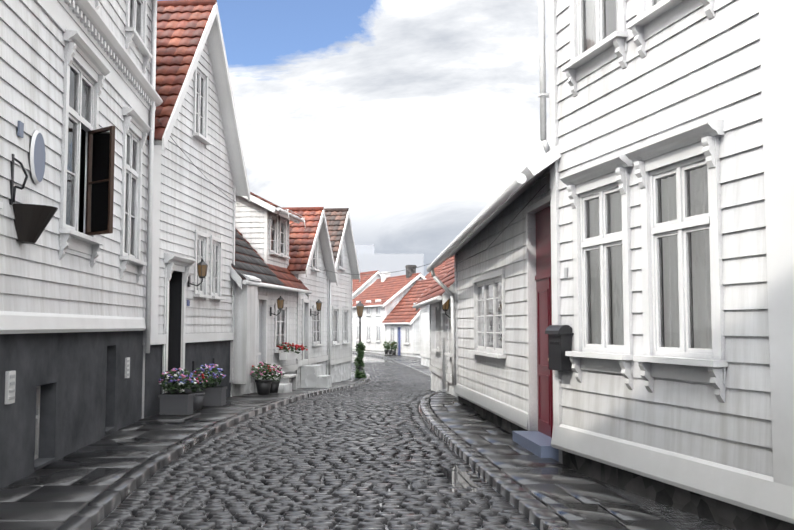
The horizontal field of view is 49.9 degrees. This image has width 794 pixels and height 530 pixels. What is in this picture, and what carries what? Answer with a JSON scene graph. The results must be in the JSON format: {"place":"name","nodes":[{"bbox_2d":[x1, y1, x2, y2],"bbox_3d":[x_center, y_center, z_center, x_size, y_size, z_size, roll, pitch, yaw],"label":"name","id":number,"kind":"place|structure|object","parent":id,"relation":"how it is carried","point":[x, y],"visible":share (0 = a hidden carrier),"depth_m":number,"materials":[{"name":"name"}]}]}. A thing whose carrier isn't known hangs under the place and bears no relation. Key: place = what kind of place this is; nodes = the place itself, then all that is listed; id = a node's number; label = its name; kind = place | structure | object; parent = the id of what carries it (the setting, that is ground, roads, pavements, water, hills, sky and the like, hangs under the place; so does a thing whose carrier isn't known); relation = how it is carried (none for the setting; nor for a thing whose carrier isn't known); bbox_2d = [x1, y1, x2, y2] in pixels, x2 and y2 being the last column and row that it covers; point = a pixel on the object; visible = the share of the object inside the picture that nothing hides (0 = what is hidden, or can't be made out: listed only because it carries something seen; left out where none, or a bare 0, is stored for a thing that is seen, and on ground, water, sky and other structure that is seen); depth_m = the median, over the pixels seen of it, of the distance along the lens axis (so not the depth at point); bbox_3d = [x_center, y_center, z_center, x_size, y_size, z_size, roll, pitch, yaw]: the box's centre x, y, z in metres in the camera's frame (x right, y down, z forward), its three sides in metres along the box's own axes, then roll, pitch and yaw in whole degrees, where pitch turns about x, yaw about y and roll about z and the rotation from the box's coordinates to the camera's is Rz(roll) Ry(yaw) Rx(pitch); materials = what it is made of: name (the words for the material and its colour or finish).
{"place":"outdoors","nodes":[
{"label":"outdoors","id":0,"kind":"place"},
{"bbox_2d":[157,0,549,276],"label":"sky","id":1,"kind":"structure","parent":0,"point":[410,117],"materials":[{"name":"white"}]},
{"bbox_2d":[92,354,734,529],"bbox_3d":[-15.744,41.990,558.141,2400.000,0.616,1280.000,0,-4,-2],"label":"ground","id":2,"kind":"structure","parent":0,"point":[679,519],"depth_m":8.26,"materials":[{"name":"grey stone"}]},
{"bbox_2d":[0,0,162,488],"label":"house","id":3,"kind":"structure","parent":2,"relation":"on","point":[81,100],"depth_m":10.47,"materials":[{"name":"white wood"}]},
{"bbox_2d":[143,0,249,417],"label":"house","id":4,"kind":"structure","parent":2,"relation":"on","point":[192,280],"depth_m":17.26,"materials":[{"name":"white wood"}]},
{"bbox_2d":[230,192,311,396],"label":"house","id":5,"kind":"structure","parent":2,"relation":"on","point":[268,284],"depth_m":23.41,"materials":[{"name":"grey wood"}]},
{"bbox_2d":[276,207,337,387],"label":"house","id":6,"kind":"structure","parent":2,"relation":"on","point":[310,245],"depth_m":27.87,"materials":[{"name":"grey wood"}]},
{"bbox_2d":[157,119,457,274],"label":"wires","id":7,"kind":"object","parent":6,"relation":"attached to","point":[305,264],"visible":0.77,"depth_m":20.15,"materials":[{"name":"black"}]},
{"bbox_2d":[93,362,538,529],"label":"street setts","id":8,"kind":"structure","parent":2,"relation":"on","point":[394,394],"depth_m":9.50,"materials":[{"name":"grey stone"}]},
{"bbox_2d":[317,208,359,382],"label":"house","id":9,"kind":"structure","parent":2,"relation":"on","point":[341,236],"depth_m":33.31,"materials":[{"name":"white wood"}]},
{"bbox_2d":[0,351,679,529],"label":"pavements","id":10,"kind":"structure","parent":2,"relation":"on","point":[91,486],"depth_m":9.35,"materials":[{"name":"grey stone"}]},
{"bbox_2d":[158,341,396,414],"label":"potted flowers","id":11,"kind":"object","parent":10,"relation":"on","point":[197,397],"visible":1,"depth_m":16.69,"materials":[{"name":"grey"}]},
{"bbox_2d":[356,301,363,371],"bbox_3d":[-1.565,3.192,36.070,0.456,3.400,0.426,3,-5,-39],"label":"lamp post","id":12,"kind":"object","parent":2,"relation":"on","point":[360,307],"visible":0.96,"depth_m":36.06,"materials":[{"name":"black metal"}]},
{"bbox_2d":[354,335,366,377],"bbox_3d":[-1.559,3.923,36.028,0.578,1.966,0.588,1,-4,-13],"label":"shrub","id":13,"kind":"object","parent":2,"relation":"on","point":[358,360],"visible":0.92,"depth_m":35.91,"materials":[{"name":"green plant"}]},
{"bbox_2d":[352,270,380,299],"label":"roof","id":14,"kind":"structure","parent":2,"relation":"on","point":[363,284],"depth_m":74.59,"materials":[{"name":"red tile"}]},
{"bbox_2d":[352,265,425,352],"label":"house","id":15,"kind":"structure","parent":2,"relation":"on","point":[382,297],"depth_m":66.53,"materials":[{"name":"white wood"}]},
{"bbox_2d":[355,245,423,276],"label":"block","id":16,"kind":"structure","parent":2,"relation":"on","point":[368,259],"depth_m":138.35,"materials":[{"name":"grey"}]},
{"bbox_2d":[380,278,433,357],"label":"house","id":17,"kind":"structure","parent":2,"relation":"on","point":[401,321],"depth_m":60.68,"materials":[{"name":"white wood"}]},
{"bbox_2d":[413,256,453,366],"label":"house","id":18,"kind":"structure","parent":2,"relation":"on","point":[424,338],"depth_m":46.67,"materials":[{"name":"paint"}]},
{"bbox_2d":[412,267,457,396],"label":"house","id":19,"kind":"structure","parent":2,"relation":"on","point":[436,298],"depth_m":22.89,"materials":[{"name":"white wood"}]},
{"bbox_2d":[425,255,453,278],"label":"roof","id":20,"kind":"structure","parent":2,"relation":"on","point":[439,268],"depth_m":78.22,"materials":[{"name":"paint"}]},
{"bbox_2d":[426,144,560,461],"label":"house","id":21,"kind":"structure","parent":2,"relation":"on","point":[501,314],"depth_m":13.12,"materials":[{"name":"white wood"}]},
{"bbox_2d":[538,0,793,529],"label":"house","id":22,"kind":"structure","parent":2,"relation":"on","point":[669,331],"depth_m":7.88,"materials":[{"name":"white wood"}]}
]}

